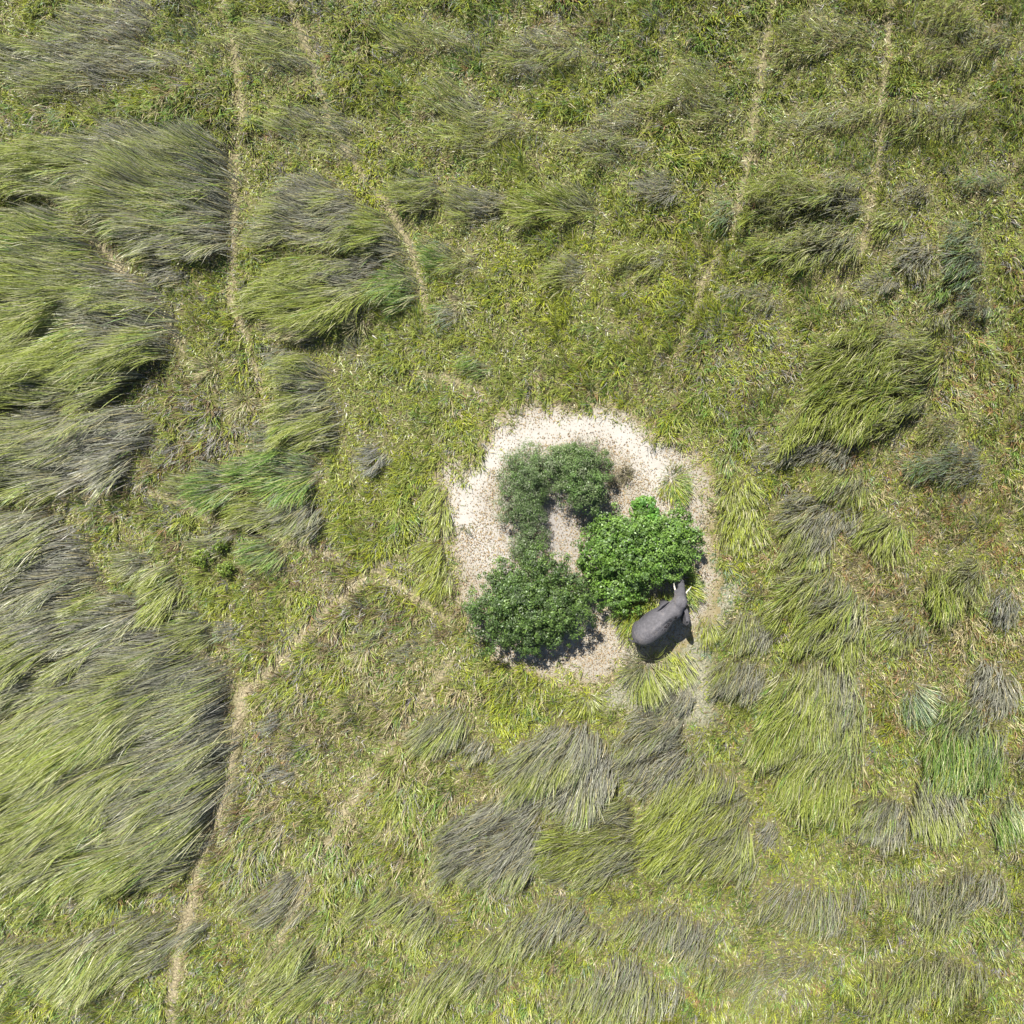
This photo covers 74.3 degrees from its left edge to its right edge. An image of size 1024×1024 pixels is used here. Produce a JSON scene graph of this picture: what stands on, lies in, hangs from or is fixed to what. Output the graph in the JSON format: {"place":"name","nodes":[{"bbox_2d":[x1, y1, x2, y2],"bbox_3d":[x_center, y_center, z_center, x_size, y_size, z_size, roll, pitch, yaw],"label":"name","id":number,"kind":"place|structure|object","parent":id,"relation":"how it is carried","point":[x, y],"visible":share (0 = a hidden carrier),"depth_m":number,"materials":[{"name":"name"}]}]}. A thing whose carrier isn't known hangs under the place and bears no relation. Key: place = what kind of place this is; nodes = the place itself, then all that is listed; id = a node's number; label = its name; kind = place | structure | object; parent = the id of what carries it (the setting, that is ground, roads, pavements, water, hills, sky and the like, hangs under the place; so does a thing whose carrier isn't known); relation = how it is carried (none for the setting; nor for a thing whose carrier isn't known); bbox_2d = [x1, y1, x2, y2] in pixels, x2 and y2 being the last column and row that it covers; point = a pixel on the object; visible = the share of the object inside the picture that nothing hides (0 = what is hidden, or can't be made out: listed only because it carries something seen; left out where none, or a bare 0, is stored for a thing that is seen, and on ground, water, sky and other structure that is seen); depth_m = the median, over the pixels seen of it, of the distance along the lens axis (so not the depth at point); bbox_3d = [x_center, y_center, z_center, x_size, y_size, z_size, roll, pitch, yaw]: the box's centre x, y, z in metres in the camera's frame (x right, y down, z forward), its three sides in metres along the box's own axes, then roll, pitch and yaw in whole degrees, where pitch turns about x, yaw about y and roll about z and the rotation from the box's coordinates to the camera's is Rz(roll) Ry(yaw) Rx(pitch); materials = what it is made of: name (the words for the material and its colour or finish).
{"place":"outdoors","nodes":[
{"label":"outdoors","id":0,"kind":"place"},
{"bbox_2d":[0,0,1023,1023],"bbox_3d":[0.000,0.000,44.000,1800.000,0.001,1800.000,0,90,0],"label":"ground","id":1,"kind":"structure","parent":0,"point":[729,123],"depth_m":44.00,"materials":[{"name":"plant"}]},
{"bbox_2d":[0,504,108,722],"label":"grass stand","id":2,"kind":"object","parent":1,"relation":"on","point":[31,628],"depth_m":42.79,"materials":[{"name":"plant"}]},
{"bbox_2d":[0,400,158,511],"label":"grass stand","id":3,"kind":"object","parent":1,"relation":"on","point":[54,444],"depth_m":42.83,"materials":[{"name":"plant"}]},
{"bbox_2d":[0,197,187,426],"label":"grass stand","id":4,"kind":"object","parent":1,"relation":"on","point":[21,364],"depth_m":42.59,"materials":[{"name":"plant"}]},
{"bbox_2d":[0,482,225,529],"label":"animal path","id":5,"kind":"structure","parent":1,"relation":"on","point":[149,492],"depth_m":43.99,"materials":[{"name":"soil"}]},
{"bbox_2d":[45,196,185,353],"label":"animal path","id":6,"kind":"structure","parent":1,"relation":"on","point":[111,254],"depth_m":44.00,"materials":[{"name":"soil"}]},
{"bbox_2d":[0,583,245,913],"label":"grass stand","id":7,"kind":"object","parent":1,"relation":"on","point":[73,729],"depth_m":42.46,"materials":[{"name":"plant"}]},
{"bbox_2d":[0,108,245,265],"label":"grass stand","id":8,"kind":"object","parent":1,"relation":"on","point":[148,150],"depth_m":42.56,"materials":[{"name":"plant"}]},
{"bbox_2d":[103,539,158,596],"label":"grass tussock","id":9,"kind":"object","parent":1,"relation":"on","point":[121,560],"depth_m":43.50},
{"bbox_2d":[122,560,186,631],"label":"grass tussock","id":10,"kind":"object","parent":1,"relation":"on","point":[154,582],"depth_m":43.17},
{"bbox_2d":[138,256,189,291],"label":"grass tussock","id":11,"kind":"object","parent":1,"relation":"on","point":[170,277],"depth_m":43.60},
{"bbox_2d":[155,472,199,502],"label":"grass tussock","id":12,"kind":"object","parent":1,"relation":"on","point":[172,479],"depth_m":43.45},
{"bbox_2d":[152,604,214,656],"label":"grass tussock","id":13,"kind":"object","parent":1,"relation":"on","point":[195,629],"depth_m":43.34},
{"bbox_2d":[179,346,222,390],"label":"grass tussock","id":14,"kind":"object","parent":1,"relation":"on","point":[193,368],"depth_m":43.61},
{"bbox_2d":[163,710,243,1023],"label":"animal path","id":15,"kind":"structure","parent":1,"relation":"on","point":[186,910],"depth_m":43.99,"materials":[{"name":"soil"}]},
{"bbox_2d":[172,458,244,518],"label":"grass tussock","id":16,"kind":"object","parent":1,"relation":"on","point":[203,483],"depth_m":43.23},
{"bbox_2d":[182,523,236,560],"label":"grass tussock","id":17,"kind":"object","parent":1,"relation":"on","point":[207,539],"depth_m":43.58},
{"bbox_2d":[220,384,261,422],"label":"grass tussock","id":18,"kind":"object","parent":1,"relation":"on","point":[232,405],"depth_m":43.65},
{"bbox_2d":[224,0,266,413],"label":"animal path","id":19,"kind":"structure","parent":1,"relation":"on","point":[238,171],"depth_m":44.00,"materials":[{"name":"soil"}]},
{"bbox_2d":[218,491,279,543],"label":"grass tussock","id":20,"kind":"object","parent":1,"relation":"on","point":[239,521],"depth_m":43.31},
{"bbox_2d":[231,657,279,737],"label":"animal path","id":21,"kind":"structure","parent":1,"relation":"on","point":[239,705],"depth_m":43.99,"materials":[{"name":"soil"}]},
{"bbox_2d":[238,422,279,462],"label":"grass tussock","id":22,"kind":"object","parent":1,"relation":"on","point":[259,437],"depth_m":43.56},
{"bbox_2d":[228,530,292,582],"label":"grass tussock","id":23,"kind":"object","parent":1,"relation":"on","point":[252,553],"depth_m":43.36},
{"bbox_2d":[215,444,326,513],"bbox_3d":[-15.499,-2.040,42.899,7.024,2.233,4.808,0,90,0],"label":"grass tussock","id":24,"kind":"object","parent":1,"relation":"on","point":[241,472],"depth_m":43.22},
{"bbox_2d":[257,761,298,787],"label":"grass tussock","id":25,"kind":"object","parent":1,"relation":"on","point":[277,767],"depth_m":43.69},
{"bbox_2d":[259,309,320,345],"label":"grass tussock","id":26,"kind":"object","parent":1,"relation":"on","point":[272,337],"depth_m":43.29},
{"bbox_2d":[257,499,326,549],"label":"grass tussock","id":27,"kind":"object","parent":1,"relation":"on","point":[296,525],"depth_m":43.16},
{"bbox_2d":[224,247,374,338],"bbox_3d":[-13.528,-13.792,42.455,9.887,3.122,6.266,0,90,0],"label":"grass tussock","id":28,"kind":"object","parent":1,"relation":"on","point":[284,281],"depth_m":42.90,"materials":[{"name":"plant"}]},
{"bbox_2d":[235,163,365,257],"bbox_3d":[-13.361,-18.993,42.685,8.640,2.662,6.304,0,90,0],"label":"grass stand","id":29,"kind":"object","parent":1,"relation":"on","point":[309,197],"depth_m":43.00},
{"bbox_2d":[257,350,346,461],"bbox_3d":[-13.605,-6.817,42.850,5.704,2.331,7.378,0,90,0],"label":"grass tussock","id":30,"kind":"object","parent":1,"relation":"on","point":[290,431],"depth_m":43.16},
{"bbox_2d":[259,557,391,683],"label":"animal path","id":31,"kind":"structure","parent":1,"relation":"on","point":[324,611],"depth_m":43.99,"materials":[{"name":"soil"}]},
{"bbox_2d":[234,645,463,1023],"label":"animal path","id":32,"kind":"structure","parent":1,"relation":"on","point":[440,678],"depth_m":43.99,"materials":[{"name":"soil"}]},
{"bbox_2d":[256,529,449,622],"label":"animal path","id":33,"kind":"structure","parent":1,"relation":"on","point":[378,569],"depth_m":43.99,"materials":[{"name":"soil"}]},
{"bbox_2d":[288,0,428,327],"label":"animal path","id":34,"kind":"structure","parent":1,"relation":"on","point":[406,239],"depth_m":44.00,"materials":[{"name":"soil"}]},
{"bbox_2d":[331,254,387,283],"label":"grass tussock","id":35,"kind":"object","parent":1,"relation":"on","point":[363,263],"depth_m":43.47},
{"bbox_2d":[347,436,392,483],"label":"grass tussock","id":36,"kind":"object","parent":1,"relation":"on","point":[380,462],"depth_m":43.53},
{"bbox_2d":[324,200,415,268],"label":"grass tussock","id":37,"kind":"object","parent":1,"relation":"on","point":[365,240],"depth_m":42.99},
{"bbox_2d":[356,255,429,318],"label":"grass tussock","id":38,"kind":"object","parent":1,"relation":"on","point":[395,285],"depth_m":43.13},
{"bbox_2d":[381,635,425,664],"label":"grass tussock","id":39,"kind":"object","parent":1,"relation":"on","point":[398,650],"depth_m":43.65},
{"bbox_2d":[374,167,443,213],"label":"grass tussock","id":40,"kind":"object","parent":1,"relation":"on","point":[401,190],"depth_m":43.10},
{"bbox_2d":[404,537,451,579],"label":"grass tussock","id":41,"kind":"object","parent":1,"relation":"on","point":[420,559],"depth_m":43.53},
{"bbox_2d":[410,235,453,279],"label":"grass tussock","id":42,"kind":"object","parent":1,"relation":"on","point":[428,250],"depth_m":43.38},
{"bbox_2d":[411,555,452,604],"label":"grass tussock","id":43,"kind":"object","parent":1,"relation":"on","point":[436,586],"depth_m":43.51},
{"bbox_2d":[414,484,455,546],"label":"grass tussock","id":44,"kind":"object","parent":1,"relation":"on","point":[444,515],"depth_m":43.52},
{"bbox_2d":[402,704,473,769],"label":"grass tussock","id":45,"kind":"object","parent":1,"relation":"on","point":[425,727],"depth_m":43.30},
{"bbox_2d":[423,300,462,335],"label":"grass tussock","id":46,"kind":"object","parent":1,"relation":"on","point":[437,307],"depth_m":43.52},
{"bbox_2d":[410,370,489,407],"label":"animal path","id":47,"kind":"structure","parent":1,"relation":"on","point":[456,380],"depth_m":43.99,"materials":[{"name":"soil"}]},
{"bbox_2d":[438,248,479,279],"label":"grass tussock","id":48,"kind":"object","parent":1,"relation":"on","point":[452,259],"depth_m":43.49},
{"bbox_2d":[433,184,508,225],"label":"grass tussock","id":49,"kind":"object","parent":1,"relation":"on","point":[470,203],"depth_m":43.22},
{"bbox_2d":[446,348,497,385],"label":"grass tussock","id":50,"kind":"object","parent":1,"relation":"on","point":[473,366],"depth_m":43.52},
{"bbox_2d":[456,733,495,768],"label":"grass tussock","id":51,"kind":"object","parent":1,"relation":"on","point":[470,748],"depth_m":43.54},
{"bbox_2d":[420,789,553,906],"bbox_3d":[-1.534,21.520,42.754,8.952,2.523,7.110,0,90,0],"label":"grass stand","id":52,"kind":"object","parent":1,"relation":"on","point":[487,866],"depth_m":43.08,"materials":[{"name":"plant"}]},
{"bbox_2d":[0,0,1023,1023],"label":"tall grass","id":53,"kind":"structure","parent":1,"relation":"on","point":[90,966],"depth_m":43.27,"materials":[{"name":"plant"}]},
{"bbox_2d":[495,174,602,233],"bbox_3d":[2.258,-19.619,42.980,7.346,2.070,4.248,0,90,0],"label":"grass tussock","id":54,"kind":"object","parent":1,"relation":"on","point":[544,196],"depth_m":43.15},
{"bbox_2d":[486,720,620,835],"bbox_3d":[2.595,17.056,42.489,8.956,3.055,7.126,0,90,0],"label":"grass stand","id":55,"kind":"object","parent":1,"relation":"on","point":[542,769],"depth_m":42.88,"materials":[{"name":"plant"}]},
{"bbox_2d":[532,250,585,296],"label":"grass tussock","id":56,"kind":"object","parent":1,"relation":"on","point":[552,281],"depth_m":43.41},
{"bbox_2d":[427,387,723,694],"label":"sand clearing","id":57,"kind":"structure","parent":1,"relation":"on","point":[551,428],"depth_m":43.98,"materials":[{"name":"sand"}]},
{"bbox_2d":[488,471,552,534],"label":"bush","id":58,"kind":"object","parent":57,"relation":"on","point":[519,508],"visible":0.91,"depth_m":42.52,"materials":[{"name":"green plant"}]},
{"bbox_2d":[506,524,551,561],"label":"bush","id":59,"kind":"object","parent":57,"relation":"on","point":[525,541],"visible":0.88,"depth_m":43.09,"materials":[{"name":"green plant"}]},
{"bbox_2d":[460,540,600,661],"bbox_3d":[1.205,5.559,42.209,9.285,3.703,7.586,0,90,0],"label":"bush","id":60,"kind":"object","parent":57,"relation":"on","point":[517,601],"visible":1,"depth_m":41.72,"materials":[{"name":"green plant"}]},
{"bbox_2d":[495,437,578,500],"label":"bush","id":61,"kind":"object","parent":57,"relation":"on","point":[531,466],"visible":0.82,"depth_m":42.25,"materials":[{"name":"green plant"}]},
{"bbox_2d":[436,391,721,689],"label":"leaf litter","id":62,"kind":"object","parent":57,"relation":"on","point":[578,521],"visible":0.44,"depth_m":43.93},
{"bbox_2d":[546,437,614,515],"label":"bush","id":63,"kind":"object","parent":57,"relation":"on","point":[584,483],"visible":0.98,"depth_m":41.36,"materials":[{"name":"green plant"}]},
{"bbox_2d":[570,501,705,617],"bbox_3d":[7.829,3.047,42.256,8.559,3.611,7.469,0,90,0],"label":"bush","id":64,"kind":"object","parent":57,"relation":"on","point":[612,545],"visible":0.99,"depth_m":41.60,"materials":[{"name":"green plant"}]},
{"bbox_2d":[605,583,673,649],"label":"grass tussock","id":65,"kind":"object","parent":57,"relation":"on","point":[625,630],"depth_m":43.46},
{"bbox_2d":[629,493,659,521],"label":"bush","id":66,"kind":"object","parent":57,"relation":"on","point":[640,502],"visible":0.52,"depth_m":42.04,"materials":[{"name":"green plant"}]},
{"bbox_2d":[627,575,691,645],"bbox_3d":[9.622,6.580,42.524,2.404,2.952,5.221,41,90,0],"label":"elephant","id":67,"kind":"object","parent":57,"relation":"on","point":[652,626],"visible":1,"depth_m":41.42},
{"bbox_2d":[652,460,695,509],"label":"grass tussock","id":68,"kind":"object","parent":57,"relation":"on","point":[679,491],"depth_m":43.58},
{"bbox_2d":[683,557,708,615],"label":"grass tussock","id":69,"kind":"object","parent":57,"relation":"on","point":[692,588],"depth_m":43.50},
{"bbox_2d":[522,790,646,897],"bbox_3d":[4.825,21.287,42.784,8.577,2.462,6.474,0,90,0],"label":"grass stand","id":70,"kind":"object","parent":1,"relation":"on","point":[601,867],"depth_m":42.95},
{"bbox_2d":[564,679,611,722],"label":"grass tussock","id":71,"kind":"object","parent":1,"relation":"on","point":[597,704],"depth_m":43.62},
{"bbox_2d":[598,240,666,281],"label":"grass tussock","id":72,"kind":"object","parent":1,"relation":"on","point":[630,257],"depth_m":43.45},
{"bbox_2d":[612,644,679,711],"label":"grass tussock","id":73,"kind":"object","parent":1,"relation":"on","point":[645,688],"depth_m":43.05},
{"bbox_2d":[624,166,684,208],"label":"grass tussock","id":74,"kind":"object","parent":1,"relation":"on","point":[653,183],"depth_m":43.27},
{"bbox_2d":[608,704,707,813],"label":"grass stand","id":75,"kind":"object","parent":1,"relation":"on","point":[658,743],"depth_m":43.16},
{"bbox_2d":[649,678,696,720],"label":"grass tussock","id":76,"kind":"object","parent":1,"relation":"on","point":[687,705],"depth_m":43.38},
{"bbox_2d":[652,650,702,695],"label":"grass tussock","id":77,"kind":"object","parent":1,"relation":"on","point":[680,670],"depth_m":43.52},
{"bbox_2d":[627,759,760,897],"bbox_3d":[11.669,20.223,42.678,9.004,2.675,8.792,0,90,0],"label":"grass stand","id":78,"kind":"object","parent":1,"relation":"on","point":[687,811],"depth_m":42.89,"materials":[{"name":"plant"}]},
{"bbox_2d":[692,617,725,652],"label":"grass tussock","id":79,"kind":"object","parent":1,"relation":"on","point":[707,633],"depth_m":43.49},
{"bbox_2d":[701,183,737,236],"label":"grass tussock","id":80,"kind":"object","parent":1,"relation":"on","point":[720,219],"depth_m":43.15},
{"bbox_2d":[672,0,773,368],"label":"animal path","id":81,"kind":"structure","parent":1,"relation":"on","point":[759,77],"depth_m":43.99,"materials":[{"name":"soil"}]},
{"bbox_2d":[701,653,770,712],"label":"grass tussock","id":82,"kind":"object","parent":1,"relation":"on","point":[752,682],"depth_m":43.12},
{"bbox_2d":[709,471,764,520],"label":"grass tussock","id":83,"kind":"object","parent":1,"relation":"on","point":[723,499],"depth_m":43.53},
{"bbox_2d":[713,501,772,560],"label":"grass tussock","id":84,"kind":"object","parent":1,"relation":"on","point":[740,533],"depth_m":43.48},
{"bbox_2d":[718,608,776,661],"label":"grass tussock","id":85,"kind":"object","parent":1,"relation":"on","point":[741,637],"depth_m":43.22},
{"bbox_2d":[750,816,781,855],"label":"grass tussock","id":86,"kind":"object","parent":1,"relation":"on","point":[769,833],"depth_m":43.57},
{"bbox_2d":[731,218,863,278],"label":"grass stand","id":87,"kind":"object","parent":1,"relation":"on","point":[837,244],"depth_m":43.10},
{"bbox_2d":[729,164,867,231],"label":"grass stand","id":88,"kind":"object","parent":1,"relation":"on","point":[838,182],"depth_m":42.89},
{"bbox_2d":[753,432,854,473],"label":"grass tussock","id":89,"kind":"object","parent":1,"relation":"on","point":[817,446],"depth_m":43.36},
{"bbox_2d":[736,655,872,842],"bbox_3d":[18.657,14.783,42.478,9.210,3.076,11.591,0,90,0],"label":"grass stand","id":90,"kind":"object","parent":1,"relation":"on","point":[811,711],"depth_m":42.74,"materials":[{"name":"plant"}]},
{"bbox_2d":[768,486,842,575],"bbox_3d":[18.789,1.337,42.982,5.337,2.066,6.023,0,90,0],"label":"grass tussock","id":91,"kind":"object","parent":1,"relation":"on","point":[798,535],"depth_m":43.19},
{"bbox_2d":[750,560,873,688],"bbox_3d":[19.411,6.576,42.605,7.970,2.822,7.346,25,90,0],"label":"grass stand","id":92,"kind":"object","parent":1,"relation":"on","point":[823,624],"depth_m":42.86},
{"bbox_2d":[800,470,875,524],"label":"grass tussock","id":93,"kind":"object","parent":1,"relation":"on","point":[832,487],"depth_m":43.19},
{"bbox_2d":[764,311,948,464],"bbox_3d":[22.106,-7.907,42.430,12.002,3.173,10.013,0,90,0],"label":"grass stand","id":94,"kind":"object","parent":1,"relation":"on","point":[872,418],"depth_m":42.70,"materials":[{"name":"plant"}]},
{"bbox_2d":[839,0,895,291],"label":"animal path","id":95,"kind":"structure","parent":1,"relation":"on","point":[885,60],"depth_m":43.99,"materials":[{"name":"soil"}]},
{"bbox_2d":[853,265,902,302],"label":"grass tussock","id":96,"kind":"object","parent":1,"relation":"on","point":[887,287],"depth_m":43.57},
{"bbox_2d":[845,505,914,570],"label":"grass tussock","id":97,"kind":"object","parent":1,"relation":"on","point":[902,539],"depth_m":43.23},
{"bbox_2d":[845,791,916,859],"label":"grass tussock","id":98,"kind":"object","parent":1,"relation":"on","point":[872,831],"depth_m":43.18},
{"bbox_2d":[860,196,913,243],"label":"grass tussock","id":99,"kind":"object","parent":1,"relation":"on","point":[882,223],"depth_m":43.44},
{"bbox_2d":[860,603,927,656],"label":"grass tussock","id":100,"kind":"object","parent":1,"relation":"on","point":[893,640],"depth_m":43.41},
{"bbox_2d":[886,172,932,209],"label":"grass tussock","id":101,"kind":"object","parent":1,"relation":"on","point":[915,188],"depth_m":43.56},
{"bbox_2d":[888,233,939,286],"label":"grass tussock","id":102,"kind":"object","parent":1,"relation":"on","point":[913,251],"depth_m":43.38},
{"bbox_2d":[895,683,944,733],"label":"grass tussock","id":103,"kind":"object","parent":1,"relation":"on","point":[922,704],"depth_m":43.36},
{"bbox_2d":[914,272,954,307],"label":"grass tussock","id":104,"kind":"object","parent":1,"relation":"on","point":[939,295],"depth_m":43.45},
{"bbox_2d":[883,435,990,499],"bbox_3d":[27.482,-2.913,42.853,7.050,2.322,4.049,-13,90,0],"label":"grass tussock","id":105,"kind":"object","parent":1,"relation":"on","point":[914,470],"depth_m":43.19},
{"bbox_2d":[906,771,970,853],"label":"grass tussock","id":106,"kind":"object","parent":1,"relation":"on","point":[935,818],"depth_m":43.25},
{"bbox_2d":[914,412,963,451],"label":"grass tussock","id":107,"kind":"object","parent":1,"relation":"on","point":[930,431],"depth_m":43.40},
{"bbox_2d":[919,553,990,630],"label":"grass tussock","id":108,"kind":"object","parent":1,"relation":"on","point":[953,605],"depth_m":43.00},
{"bbox_2d":[913,692,1010,804],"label":"grass stand","id":109,"kind":"object","parent":1,"relation":"on","point":[958,780],"depth_m":42.90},
{"bbox_2d":[936,216,988,293],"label":"grass tussock","id":110,"kind":"object","parent":1,"relation":"on","point":[960,272],"depth_m":43.16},
{"bbox_2d":[943,286,995,324],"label":"grass tussock","id":111,"kind":"object","parent":1,"relation":"on","point":[975,308],"depth_m":43.23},
{"bbox_2d":[953,166,1008,198],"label":"grass tussock","id":112,"kind":"object","parent":1,"relation":"on","point":[987,181],"depth_m":43.41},
{"bbox_2d":[964,658,1023,722],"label":"grass tussock","id":113,"kind":"object","parent":1,"relation":"on","point":[1004,697],"depth_m":43.34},
{"bbox_2d":[981,579,1022,633],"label":"grass tussock","id":114,"kind":"object","parent":1,"relation":"on","point":[998,611],"depth_m":43.34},
{"bbox_2d":[983,789,1023,854],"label":"grass tussock","id":115,"kind":"object","parent":1,"relation":"on","point":[1004,826],"depth_m":43.31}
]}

